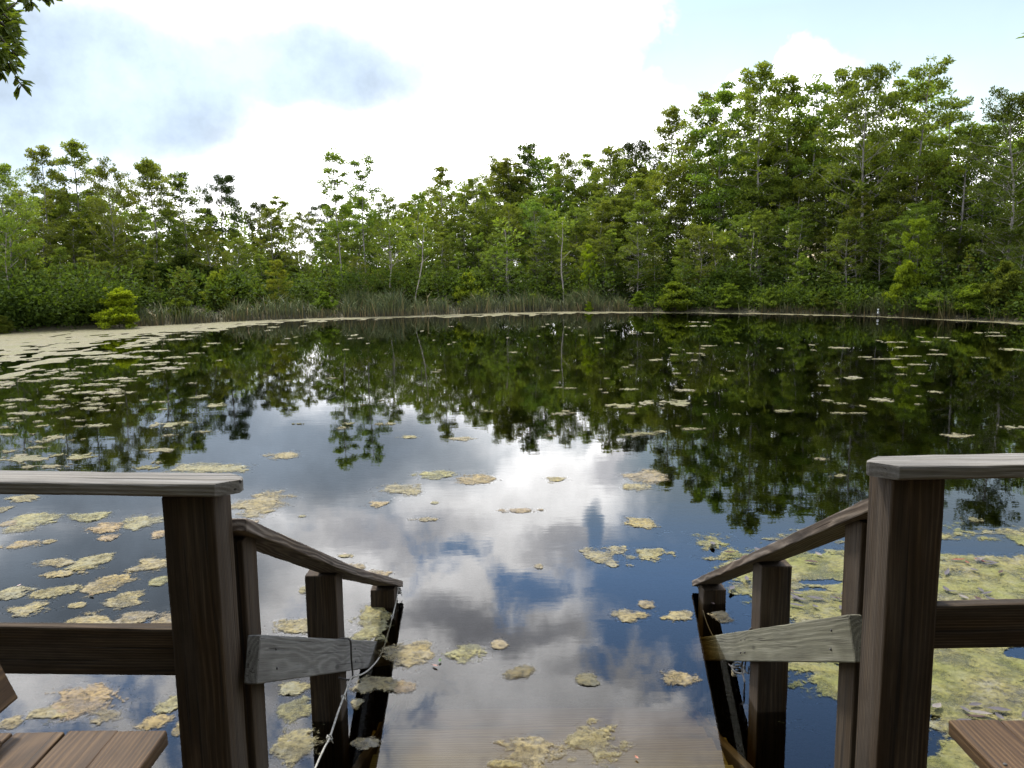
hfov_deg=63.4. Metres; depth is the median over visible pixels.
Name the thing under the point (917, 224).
tree
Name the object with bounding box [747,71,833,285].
slender tree
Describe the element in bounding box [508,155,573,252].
broad tree
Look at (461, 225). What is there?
broad tree
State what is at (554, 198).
slender tree
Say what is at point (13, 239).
broad tree
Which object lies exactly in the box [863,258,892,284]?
understory bush
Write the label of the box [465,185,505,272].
slender tree
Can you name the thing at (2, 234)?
broad tree
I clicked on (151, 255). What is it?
slender tree
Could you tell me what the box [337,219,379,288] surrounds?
broad tree
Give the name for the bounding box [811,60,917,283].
broad tree
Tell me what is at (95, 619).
algae patch
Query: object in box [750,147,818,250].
broad tree
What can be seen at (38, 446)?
algae raft
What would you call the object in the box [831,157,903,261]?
slender tree
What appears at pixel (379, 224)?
broad tree
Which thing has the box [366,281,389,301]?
understory bush
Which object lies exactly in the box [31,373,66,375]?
algae raft
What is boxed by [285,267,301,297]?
understory bush
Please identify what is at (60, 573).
algae patch
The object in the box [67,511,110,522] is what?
algae patch
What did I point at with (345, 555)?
algae patch
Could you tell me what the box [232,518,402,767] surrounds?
stair handrail
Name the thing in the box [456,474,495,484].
algae patch
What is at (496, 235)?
broad tree
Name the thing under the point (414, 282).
slender tree
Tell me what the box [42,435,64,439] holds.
algae raft
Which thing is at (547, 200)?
broad tree
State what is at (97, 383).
algae raft
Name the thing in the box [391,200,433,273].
slender tree
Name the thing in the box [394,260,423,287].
understory bush
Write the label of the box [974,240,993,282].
broad tree
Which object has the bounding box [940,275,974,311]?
understory bush
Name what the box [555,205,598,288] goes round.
broad tree
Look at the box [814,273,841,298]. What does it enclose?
understory bush
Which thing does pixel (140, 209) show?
slender tree
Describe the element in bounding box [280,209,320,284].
broad tree
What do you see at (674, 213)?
broad tree
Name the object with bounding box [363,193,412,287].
broad tree
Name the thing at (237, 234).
broad tree
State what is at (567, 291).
understory bush
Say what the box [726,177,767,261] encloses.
slender tree
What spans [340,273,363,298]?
understory bush
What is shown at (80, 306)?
undergrowth
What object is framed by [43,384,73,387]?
algae raft
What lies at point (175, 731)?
algae patch
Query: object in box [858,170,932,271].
broad tree
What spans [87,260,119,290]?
broad tree
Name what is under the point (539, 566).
algae patch
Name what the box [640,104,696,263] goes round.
slender tree
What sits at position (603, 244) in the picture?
broad tree
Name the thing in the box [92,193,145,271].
broad tree
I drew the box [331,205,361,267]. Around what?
slender tree
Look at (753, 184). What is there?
broad tree
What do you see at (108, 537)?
algae patch
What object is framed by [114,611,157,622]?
algae patch
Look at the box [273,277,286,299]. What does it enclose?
slender tree
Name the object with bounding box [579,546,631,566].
algae patch
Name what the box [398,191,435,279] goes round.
slender tree
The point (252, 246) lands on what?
broad tree
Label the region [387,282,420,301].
understory bush
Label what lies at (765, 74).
slender tree
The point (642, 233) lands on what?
broad tree
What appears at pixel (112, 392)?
algae raft
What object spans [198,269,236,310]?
shore shrub
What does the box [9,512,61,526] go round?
algae patch
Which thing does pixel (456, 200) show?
broad tree
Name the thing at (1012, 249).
broad tree
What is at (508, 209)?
broad tree
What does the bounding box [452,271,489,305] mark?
shore shrub
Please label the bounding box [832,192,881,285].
slender tree
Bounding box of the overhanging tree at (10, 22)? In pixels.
[0,0,63,99]
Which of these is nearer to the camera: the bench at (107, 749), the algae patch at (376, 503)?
the bench at (107, 749)
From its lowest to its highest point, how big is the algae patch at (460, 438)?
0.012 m
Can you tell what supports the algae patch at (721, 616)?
on the water
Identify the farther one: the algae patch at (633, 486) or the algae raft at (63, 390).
the algae raft at (63, 390)
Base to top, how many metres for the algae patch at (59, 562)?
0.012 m
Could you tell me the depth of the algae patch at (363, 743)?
3.65 m
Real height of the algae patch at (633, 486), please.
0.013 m
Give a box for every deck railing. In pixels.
[0,470,247,767]
[855,453,1023,767]
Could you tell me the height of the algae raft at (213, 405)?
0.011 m
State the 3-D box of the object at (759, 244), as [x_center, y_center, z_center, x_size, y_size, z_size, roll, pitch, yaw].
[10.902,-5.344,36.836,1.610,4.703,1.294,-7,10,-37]
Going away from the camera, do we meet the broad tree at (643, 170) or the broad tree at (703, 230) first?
the broad tree at (703, 230)
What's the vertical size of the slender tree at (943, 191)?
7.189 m
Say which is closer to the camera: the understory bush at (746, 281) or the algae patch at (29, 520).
the algae patch at (29, 520)
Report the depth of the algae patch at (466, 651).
4.50 m
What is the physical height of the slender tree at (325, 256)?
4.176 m
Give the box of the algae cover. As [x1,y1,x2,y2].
[0,311,1023,385]
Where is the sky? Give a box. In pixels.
[0,0,1023,266]
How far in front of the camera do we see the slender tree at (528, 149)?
46.54 m
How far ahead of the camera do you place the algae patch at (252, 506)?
7.38 m
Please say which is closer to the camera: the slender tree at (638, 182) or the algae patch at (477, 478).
the algae patch at (477, 478)
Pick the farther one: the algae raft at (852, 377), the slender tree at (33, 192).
the slender tree at (33, 192)
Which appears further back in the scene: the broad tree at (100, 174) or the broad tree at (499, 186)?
the broad tree at (499, 186)
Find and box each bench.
[0,665,167,767]
[949,720,1023,767]
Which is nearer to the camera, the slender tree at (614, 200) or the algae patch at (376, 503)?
the algae patch at (376, 503)
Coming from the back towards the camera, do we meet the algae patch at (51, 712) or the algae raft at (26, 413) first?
the algae raft at (26, 413)
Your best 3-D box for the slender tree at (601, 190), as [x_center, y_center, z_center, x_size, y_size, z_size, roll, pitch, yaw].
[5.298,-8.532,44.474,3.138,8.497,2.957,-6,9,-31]
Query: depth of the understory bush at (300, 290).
35.83 m
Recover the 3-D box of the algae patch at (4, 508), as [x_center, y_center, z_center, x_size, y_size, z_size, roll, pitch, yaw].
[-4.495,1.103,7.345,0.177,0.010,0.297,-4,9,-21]
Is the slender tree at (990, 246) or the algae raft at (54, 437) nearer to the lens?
the algae raft at (54, 437)
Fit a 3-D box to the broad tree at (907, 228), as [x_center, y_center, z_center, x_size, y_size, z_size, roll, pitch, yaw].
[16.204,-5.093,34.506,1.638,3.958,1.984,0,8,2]
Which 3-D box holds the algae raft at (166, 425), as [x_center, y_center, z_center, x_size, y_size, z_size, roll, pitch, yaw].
[-4.670,0.550,11.232,0.480,0.011,0.609,-1,8,-4]
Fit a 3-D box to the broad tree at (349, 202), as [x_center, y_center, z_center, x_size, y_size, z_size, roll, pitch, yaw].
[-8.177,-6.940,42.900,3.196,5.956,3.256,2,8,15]
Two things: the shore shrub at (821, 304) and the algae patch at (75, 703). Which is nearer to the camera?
the algae patch at (75, 703)
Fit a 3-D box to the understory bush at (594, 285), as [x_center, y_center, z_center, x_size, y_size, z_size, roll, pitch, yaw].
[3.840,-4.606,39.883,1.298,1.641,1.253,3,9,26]
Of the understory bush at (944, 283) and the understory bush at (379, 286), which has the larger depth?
the understory bush at (379, 286)
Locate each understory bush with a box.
[9,272,53,322]
[19,261,71,297]
[40,253,76,292]
[124,260,187,306]
[125,266,156,307]
[147,292,162,310]
[160,254,205,304]
[167,277,192,308]
[195,265,218,302]
[206,287,222,311]
[225,273,254,308]
[250,259,289,304]
[253,290,266,307]
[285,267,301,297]
[291,284,312,304]
[308,287,318,300]
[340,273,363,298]
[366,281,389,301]
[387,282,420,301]
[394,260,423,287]
[413,287,429,303]
[419,265,437,297]
[434,260,468,298]
[473,274,493,296]
[497,259,521,297]
[522,265,553,295]
[534,285,551,300]
[555,283,573,300]
[579,272,603,296]
[611,272,629,295]
[616,284,630,300]
[641,252,704,292]
[702,271,734,295]
[733,276,760,303]
[763,272,782,293]
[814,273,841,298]
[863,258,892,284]
[866,276,895,296]
[935,280,947,293]
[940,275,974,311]
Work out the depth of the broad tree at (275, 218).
42.13 m
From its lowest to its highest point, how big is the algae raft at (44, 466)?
0.011 m
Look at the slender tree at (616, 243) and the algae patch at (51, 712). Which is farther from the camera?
the slender tree at (616, 243)
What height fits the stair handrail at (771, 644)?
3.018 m
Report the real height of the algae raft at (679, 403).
0.011 m
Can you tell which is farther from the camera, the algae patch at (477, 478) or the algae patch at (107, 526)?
the algae patch at (477, 478)
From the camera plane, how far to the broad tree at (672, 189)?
43.46 m
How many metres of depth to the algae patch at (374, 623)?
4.89 m
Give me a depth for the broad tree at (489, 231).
42.66 m
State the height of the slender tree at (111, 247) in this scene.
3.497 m
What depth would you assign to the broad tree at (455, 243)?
40.78 m
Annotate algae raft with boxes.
[0,449,24,452]
[0,454,51,463]
[3,398,25,400]
[8,411,38,414]
[13,445,49,448]
[23,464,69,468]
[29,440,50,442]
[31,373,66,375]
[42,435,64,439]
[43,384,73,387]
[49,368,72,370]
[53,388,76,391]
[64,391,92,393]
[66,452,96,459]
[77,403,110,404]
[79,383,120,385]
[80,406,101,408]
[89,391,118,393]
[89,423,110,427]
[93,354,125,359]
[104,377,130,379]
[133,465,164,469]
[141,448,172,452]
[149,421,188,428]
[152,366,184,369]
[207,402,224,406]
[605,403,641,408]
[622,433,643,436]
[631,400,653,404]
[634,432,657,434]
[659,399,707,405]
[676,389,694,391]
[682,427,705,429]
[836,376,861,378]
[869,397,893,401]
[939,433,972,436]
[960,516,983,521]
[997,425,1023,427]
[1005,348,1022,350]
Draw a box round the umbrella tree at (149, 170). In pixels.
[115,156,192,262]
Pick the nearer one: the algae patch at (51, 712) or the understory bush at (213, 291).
the algae patch at (51, 712)
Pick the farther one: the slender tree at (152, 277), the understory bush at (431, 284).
the understory bush at (431, 284)
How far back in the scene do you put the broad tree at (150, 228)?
39.41 m
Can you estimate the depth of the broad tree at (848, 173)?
40.71 m
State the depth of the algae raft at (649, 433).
10.27 m
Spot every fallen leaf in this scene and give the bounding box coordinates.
[932,703,940,707]
[969,702,981,705]
[970,710,992,713]
[987,706,1009,710]
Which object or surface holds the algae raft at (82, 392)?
on the water
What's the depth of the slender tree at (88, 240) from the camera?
34.85 m
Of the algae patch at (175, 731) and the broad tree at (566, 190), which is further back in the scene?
the broad tree at (566, 190)
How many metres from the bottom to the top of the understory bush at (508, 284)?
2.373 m
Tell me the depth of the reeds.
35.24 m
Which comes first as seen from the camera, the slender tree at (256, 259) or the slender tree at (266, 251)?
the slender tree at (256, 259)
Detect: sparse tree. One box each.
[316,146,360,292]
[341,151,385,292]
[713,81,767,237]
[777,73,843,283]
[887,53,963,269]
[908,89,976,256]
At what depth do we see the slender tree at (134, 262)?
33.85 m
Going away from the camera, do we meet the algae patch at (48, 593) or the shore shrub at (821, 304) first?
the algae patch at (48, 593)
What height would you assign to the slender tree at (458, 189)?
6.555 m
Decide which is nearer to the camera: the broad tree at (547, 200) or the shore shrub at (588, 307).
the shore shrub at (588, 307)
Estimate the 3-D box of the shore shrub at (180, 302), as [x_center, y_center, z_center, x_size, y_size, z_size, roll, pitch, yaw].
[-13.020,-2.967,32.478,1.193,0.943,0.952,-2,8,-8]
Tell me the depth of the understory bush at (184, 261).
36.77 m
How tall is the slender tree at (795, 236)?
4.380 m
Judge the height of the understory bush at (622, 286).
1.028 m
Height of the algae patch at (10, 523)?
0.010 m
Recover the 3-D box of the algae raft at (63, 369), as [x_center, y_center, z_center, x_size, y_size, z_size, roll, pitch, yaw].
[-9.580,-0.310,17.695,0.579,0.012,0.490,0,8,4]
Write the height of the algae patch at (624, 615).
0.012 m
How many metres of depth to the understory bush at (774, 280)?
36.34 m
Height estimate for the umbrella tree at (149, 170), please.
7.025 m
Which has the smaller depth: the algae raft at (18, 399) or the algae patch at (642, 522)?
the algae patch at (642, 522)
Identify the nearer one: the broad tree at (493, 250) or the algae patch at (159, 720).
the algae patch at (159, 720)
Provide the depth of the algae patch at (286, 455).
9.30 m
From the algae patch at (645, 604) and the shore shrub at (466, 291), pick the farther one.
the shore shrub at (466, 291)
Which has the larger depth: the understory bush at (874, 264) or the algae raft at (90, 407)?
the understory bush at (874, 264)
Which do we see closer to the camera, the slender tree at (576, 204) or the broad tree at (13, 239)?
the broad tree at (13, 239)
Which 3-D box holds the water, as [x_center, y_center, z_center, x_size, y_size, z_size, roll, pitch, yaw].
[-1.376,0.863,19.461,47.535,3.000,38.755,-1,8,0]
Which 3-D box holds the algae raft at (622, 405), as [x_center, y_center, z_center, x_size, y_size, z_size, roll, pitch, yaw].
[1.645,0.319,12.321,0.616,0.012,0.414,3,9,24]
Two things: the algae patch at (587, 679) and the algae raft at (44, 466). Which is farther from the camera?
the algae raft at (44, 466)
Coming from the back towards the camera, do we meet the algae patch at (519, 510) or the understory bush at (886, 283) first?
the understory bush at (886, 283)
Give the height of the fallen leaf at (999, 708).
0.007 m
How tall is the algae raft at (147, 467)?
0.012 m
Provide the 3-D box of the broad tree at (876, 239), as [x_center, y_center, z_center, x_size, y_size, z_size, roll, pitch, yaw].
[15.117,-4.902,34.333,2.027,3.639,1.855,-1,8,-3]
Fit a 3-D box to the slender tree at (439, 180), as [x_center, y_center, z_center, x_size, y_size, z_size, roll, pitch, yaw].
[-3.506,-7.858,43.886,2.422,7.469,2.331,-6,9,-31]
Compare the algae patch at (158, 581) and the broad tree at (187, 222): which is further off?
the broad tree at (187, 222)
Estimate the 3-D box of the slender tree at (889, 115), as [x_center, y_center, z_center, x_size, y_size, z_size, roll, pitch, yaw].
[16.987,-8.422,37.401,2.947,10.088,3.058,1,8,13]
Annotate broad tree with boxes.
[0,162,55,283]
[0,210,21,262]
[0,215,42,267]
[0,247,41,291]
[11,218,70,281]
[35,191,107,276]
[51,200,100,262]
[67,199,129,262]
[79,156,144,278]
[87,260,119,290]
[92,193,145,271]
[94,215,136,284]
[118,212,169,272]
[160,230,195,276]
[165,216,212,272]
[166,266,198,303]
[185,225,232,287]
[217,229,255,276]
[217,230,252,274]
[222,234,256,282]
[234,244,263,275]
[249,207,295,275]
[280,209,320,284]
[296,273,312,295]
[320,228,356,277]
[325,191,378,276]
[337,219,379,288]
[344,255,372,294]
[361,218,391,267]
[361,244,394,288]
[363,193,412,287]
[366,215,402,267]
[372,268,390,292]
[379,202,422,278]
[386,257,409,283]
[405,185,453,267]
[406,259,429,291]
[411,242,432,280]
[434,232,470,289]
[437,192,484,269]
[444,221,480,270]
[450,174,502,270]
[460,222,504,272]
[464,232,492,277]
[470,266,485,288]
[473,164,521,284]
[474,153,528,291]
[476,232,512,299]
[480,245,505,298]
[483,202,531,295]
[491,202,532,283]
[491,246,522,298]
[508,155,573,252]
[509,193,549,272]
[516,199,559,283]
[521,196,570,267]
[523,245,551,291]
[524,222,567,290]
[537,181,582,266]
[539,150,583,263]
[542,234,572,294]
[549,252,575,290]
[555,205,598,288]
[560,222,603,281]
[569,186,604,269]
[572,196,618,271]
[573,239,603,290]
[577,163,618,258]
[582,154,642,289]
[587,236,624,293]
[600,196,649,294]
[604,138,663,260]
[614,166,668,263]
[615,199,671,290]
[616,222,656,291]
[631,162,679,261]
[651,197,697,265]
[651,215,687,273]
[653,166,711,263]
[673,162,723,265]
[674,222,721,287]
[690,153,732,265]
[694,179,746,271]
[708,230,746,285]
[715,148,775,263]
[716,211,765,286]
[721,177,784,274]
[733,208,783,289]
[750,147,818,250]
[757,177,829,277]
[759,206,810,284]
[788,165,865,273]
[805,164,875,271]
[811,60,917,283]
[815,144,879,252]
[815,215,872,287]
[828,134,888,275]
[854,222,903,286]
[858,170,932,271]
[875,133,944,257]
[877,200,946,283]
[877,214,919,277]
[894,122,962,261]
[894,155,969,283]
[906,191,964,290]
[926,233,960,287]
[934,123,1023,274]
[943,199,999,277]
[947,238,982,281]
[953,85,1023,263]
[957,166,1023,270]
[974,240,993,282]
[995,225,1023,289]
[996,181,1023,268]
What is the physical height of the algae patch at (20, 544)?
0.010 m
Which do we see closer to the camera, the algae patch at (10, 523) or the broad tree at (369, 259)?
the algae patch at (10, 523)
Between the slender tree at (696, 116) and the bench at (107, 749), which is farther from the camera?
the slender tree at (696, 116)
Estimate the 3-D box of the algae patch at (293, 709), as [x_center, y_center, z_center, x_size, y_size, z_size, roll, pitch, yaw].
[-1.037,1.544,3.951,0.214,0.010,0.322,-1,8,0]
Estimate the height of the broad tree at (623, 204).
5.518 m
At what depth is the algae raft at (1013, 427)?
10.41 m
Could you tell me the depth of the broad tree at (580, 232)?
41.96 m
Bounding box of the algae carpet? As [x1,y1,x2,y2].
[693,522,1023,767]
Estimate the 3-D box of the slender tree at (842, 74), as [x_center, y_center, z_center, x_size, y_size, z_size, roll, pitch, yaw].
[15.777,-9.230,39.474,3.661,11.212,3.732,-2,8,-8]
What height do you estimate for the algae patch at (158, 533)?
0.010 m
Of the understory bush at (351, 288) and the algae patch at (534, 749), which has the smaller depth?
the algae patch at (534, 749)
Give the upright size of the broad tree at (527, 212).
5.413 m
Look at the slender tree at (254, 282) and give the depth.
36.92 m
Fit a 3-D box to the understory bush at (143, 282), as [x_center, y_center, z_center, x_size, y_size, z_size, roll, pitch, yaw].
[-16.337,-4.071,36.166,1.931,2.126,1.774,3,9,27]
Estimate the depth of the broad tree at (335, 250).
46.57 m
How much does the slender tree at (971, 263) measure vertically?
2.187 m
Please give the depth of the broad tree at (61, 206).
36.39 m
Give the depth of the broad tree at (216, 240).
37.38 m
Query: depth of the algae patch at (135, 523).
6.91 m
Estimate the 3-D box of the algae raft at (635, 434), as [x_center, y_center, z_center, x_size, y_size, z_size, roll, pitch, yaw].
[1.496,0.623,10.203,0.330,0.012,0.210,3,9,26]
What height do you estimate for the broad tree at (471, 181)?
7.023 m
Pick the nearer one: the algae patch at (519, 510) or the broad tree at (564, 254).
the algae patch at (519, 510)
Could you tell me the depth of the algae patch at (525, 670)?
4.27 m
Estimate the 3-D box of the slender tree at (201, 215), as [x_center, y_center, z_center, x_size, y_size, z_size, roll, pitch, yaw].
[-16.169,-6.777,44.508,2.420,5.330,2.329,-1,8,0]
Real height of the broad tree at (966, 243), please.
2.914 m
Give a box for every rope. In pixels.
[314,587,401,767]
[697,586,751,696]
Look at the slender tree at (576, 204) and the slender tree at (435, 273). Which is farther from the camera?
the slender tree at (576, 204)
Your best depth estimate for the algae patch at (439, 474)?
8.36 m
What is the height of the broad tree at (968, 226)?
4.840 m
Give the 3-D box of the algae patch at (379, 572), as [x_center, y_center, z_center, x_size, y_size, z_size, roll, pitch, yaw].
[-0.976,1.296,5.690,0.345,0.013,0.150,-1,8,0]
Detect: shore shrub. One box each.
[0,315,15,333]
[88,287,139,328]
[165,297,193,318]
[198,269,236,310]
[261,259,293,306]
[310,291,338,312]
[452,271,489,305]
[525,293,537,306]
[580,243,600,291]
[584,301,593,311]
[628,291,647,307]
[654,281,694,311]
[713,282,742,309]
[756,287,783,309]
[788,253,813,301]
[811,291,837,311]
[882,260,924,310]
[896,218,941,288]
[916,292,953,313]
[953,283,986,315]
[978,260,1023,316]
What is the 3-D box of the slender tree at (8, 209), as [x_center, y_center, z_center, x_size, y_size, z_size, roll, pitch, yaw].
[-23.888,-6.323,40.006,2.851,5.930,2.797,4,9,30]
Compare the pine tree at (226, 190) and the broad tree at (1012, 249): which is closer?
the broad tree at (1012, 249)
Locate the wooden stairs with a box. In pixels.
[352,692,752,767]
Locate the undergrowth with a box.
[0,251,1023,332]
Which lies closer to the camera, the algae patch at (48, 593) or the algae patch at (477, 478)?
the algae patch at (48, 593)
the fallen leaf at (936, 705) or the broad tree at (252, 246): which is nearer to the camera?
the fallen leaf at (936, 705)
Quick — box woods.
[0,65,1023,293]
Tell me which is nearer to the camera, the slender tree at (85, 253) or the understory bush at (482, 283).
the slender tree at (85, 253)
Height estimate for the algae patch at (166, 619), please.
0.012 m
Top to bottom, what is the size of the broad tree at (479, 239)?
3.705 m
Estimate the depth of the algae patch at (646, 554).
6.00 m
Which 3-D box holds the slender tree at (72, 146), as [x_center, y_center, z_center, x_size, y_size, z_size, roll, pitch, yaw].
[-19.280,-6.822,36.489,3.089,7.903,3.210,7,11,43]
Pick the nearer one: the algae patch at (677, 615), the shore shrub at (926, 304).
the algae patch at (677, 615)
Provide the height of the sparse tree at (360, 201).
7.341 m
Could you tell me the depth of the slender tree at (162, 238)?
42.73 m
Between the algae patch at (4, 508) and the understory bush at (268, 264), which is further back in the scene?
the understory bush at (268, 264)
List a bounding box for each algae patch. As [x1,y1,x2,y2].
[0,506,12,512]
[0,520,17,526]
[0,540,40,548]
[0,586,35,599]
[0,715,22,728]
[3,525,34,532]
[5,495,39,501]
[7,601,48,616]
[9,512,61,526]
[25,705,67,721]
[26,584,82,598]
[34,558,74,566]
[39,568,87,577]
[41,539,56,543]
[45,682,123,721]
[64,553,113,570]
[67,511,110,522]
[67,602,85,607]
[67,611,113,622]
[80,573,136,596]
[85,522,121,533]
[90,710,120,726]
[97,533,118,540]
[98,590,144,610]
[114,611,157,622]
[122,514,163,530]
[124,554,166,572]
[133,714,174,729]
[149,576,167,585]
[151,530,163,538]
[151,612,170,622]
[152,696,177,713]
[168,462,249,472]
[171,721,179,735]
[231,490,295,517]
[263,451,297,458]
[270,727,316,767]
[272,618,306,633]
[276,696,311,722]
[278,681,309,695]
[299,586,305,592]
[338,554,352,556]
[348,605,391,640]
[350,563,364,568]
[350,698,363,708]
[351,675,397,693]
[351,736,379,749]
[368,569,392,575]
[369,500,388,506]
[371,484,421,495]
[380,640,434,667]
[393,680,415,692]
[409,517,437,520]
[412,470,456,479]
[441,644,487,662]
[448,437,473,440]
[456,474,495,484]
[487,759,523,767]
[491,639,508,648]
[494,736,575,767]
[497,508,542,512]
[501,664,533,678]
[534,564,542,568]
[547,477,565,481]
[564,718,630,766]
[575,673,599,685]
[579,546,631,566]
[611,609,649,621]
[623,468,665,484]
[623,483,650,490]
[623,548,675,561]
[624,517,655,528]
[638,600,653,608]
[660,610,692,621]
[660,670,700,685]
[708,611,732,622]
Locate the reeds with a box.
[122,281,1023,326]
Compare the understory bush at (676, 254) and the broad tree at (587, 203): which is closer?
the understory bush at (676, 254)
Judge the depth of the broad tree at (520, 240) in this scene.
43.98 m
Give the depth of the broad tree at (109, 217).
38.94 m
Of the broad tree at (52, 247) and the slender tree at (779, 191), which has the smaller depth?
the broad tree at (52, 247)
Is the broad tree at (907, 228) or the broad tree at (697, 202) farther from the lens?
the broad tree at (697, 202)
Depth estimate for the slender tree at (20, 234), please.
36.69 m
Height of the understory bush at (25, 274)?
1.959 m
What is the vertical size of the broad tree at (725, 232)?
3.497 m
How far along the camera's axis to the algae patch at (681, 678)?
4.20 m
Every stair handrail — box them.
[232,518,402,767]
[692,498,868,767]
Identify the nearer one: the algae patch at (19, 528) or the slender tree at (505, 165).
the algae patch at (19, 528)
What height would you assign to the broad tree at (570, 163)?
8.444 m
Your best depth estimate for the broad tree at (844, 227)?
34.16 m
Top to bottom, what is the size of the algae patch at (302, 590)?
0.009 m
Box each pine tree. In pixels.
[194,174,246,251]
[241,200,277,257]
[298,202,334,271]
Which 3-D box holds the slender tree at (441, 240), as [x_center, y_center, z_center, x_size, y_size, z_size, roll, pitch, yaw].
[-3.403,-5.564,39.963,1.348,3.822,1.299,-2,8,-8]
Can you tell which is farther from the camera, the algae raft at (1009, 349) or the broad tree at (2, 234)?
the broad tree at (2, 234)
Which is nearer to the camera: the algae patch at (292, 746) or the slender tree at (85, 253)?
the algae patch at (292, 746)
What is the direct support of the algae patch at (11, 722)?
on the water
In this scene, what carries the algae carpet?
on the water
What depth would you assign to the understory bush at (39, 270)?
33.43 m
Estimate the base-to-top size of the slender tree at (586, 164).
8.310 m
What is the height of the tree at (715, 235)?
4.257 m
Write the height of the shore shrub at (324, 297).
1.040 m
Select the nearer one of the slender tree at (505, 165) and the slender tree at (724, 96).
the slender tree at (724, 96)
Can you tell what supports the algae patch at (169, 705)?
on the water
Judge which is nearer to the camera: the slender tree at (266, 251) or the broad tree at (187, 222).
the broad tree at (187, 222)
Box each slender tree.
[0,192,49,236]
[0,221,16,282]
[4,208,37,261]
[7,144,84,262]
[15,197,69,271]
[20,255,45,277]
[21,187,76,262]
[31,138,107,264]
[45,247,75,293]
[55,214,93,282]
[64,187,118,262]
[67,223,116,283]
[76,247,103,289]
[101,235,139,285]
[112,232,147,304]
[119,251,143,293]
[127,205,166,266]
[139,238,168,287]
[143,263,162,304]
[145,212,192,261]
[150,171,216,264]
[150,207,192,271]
[187,211,227,268]
[200,231,231,269]
[204,273,217,300]
[247,273,261,296]
[252,253,273,289]
[253,236,269,261]
[261,195,308,269]
[270,254,285,281]
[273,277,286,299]
[308,224,343,285]
[314,215,354,277]
[324,273,337,300]
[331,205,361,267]
[385,227,414,272]
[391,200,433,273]
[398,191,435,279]
[406,273,420,298]
[423,164,464,267]
[428,228,454,295]
[428,260,443,302]
[430,221,462,271]
[447,185,492,268]
[448,252,465,286]
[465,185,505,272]
[479,157,534,264]
[502,142,551,249]
[504,174,535,278]
[538,186,573,267]
[562,153,608,240]
[567,197,592,265]
[572,199,622,283]
[585,145,636,290]
[593,195,638,294]
[600,228,630,296]
[613,172,662,293]
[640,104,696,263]
[642,242,667,293]
[665,91,732,270]
[672,239,699,284]
[677,202,716,268]
[683,80,759,255]
[712,60,806,286]
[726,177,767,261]
[728,137,800,274]
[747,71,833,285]
[752,174,809,280]
[767,126,825,249]
[771,125,845,273]
[778,207,819,285]
[803,65,887,266]
[810,227,844,285]
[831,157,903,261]
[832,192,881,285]
[856,78,926,269]
[867,190,905,264]
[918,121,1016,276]
[918,147,976,256]
[944,195,1002,255]
[960,254,980,283]
[979,138,1023,244]
[980,214,1023,270]
[989,236,1017,279]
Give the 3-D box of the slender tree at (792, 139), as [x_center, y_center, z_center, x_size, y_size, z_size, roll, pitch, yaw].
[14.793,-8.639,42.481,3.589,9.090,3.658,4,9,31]
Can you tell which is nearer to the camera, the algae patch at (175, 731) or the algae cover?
the algae patch at (175, 731)
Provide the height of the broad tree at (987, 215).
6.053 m
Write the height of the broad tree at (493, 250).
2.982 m

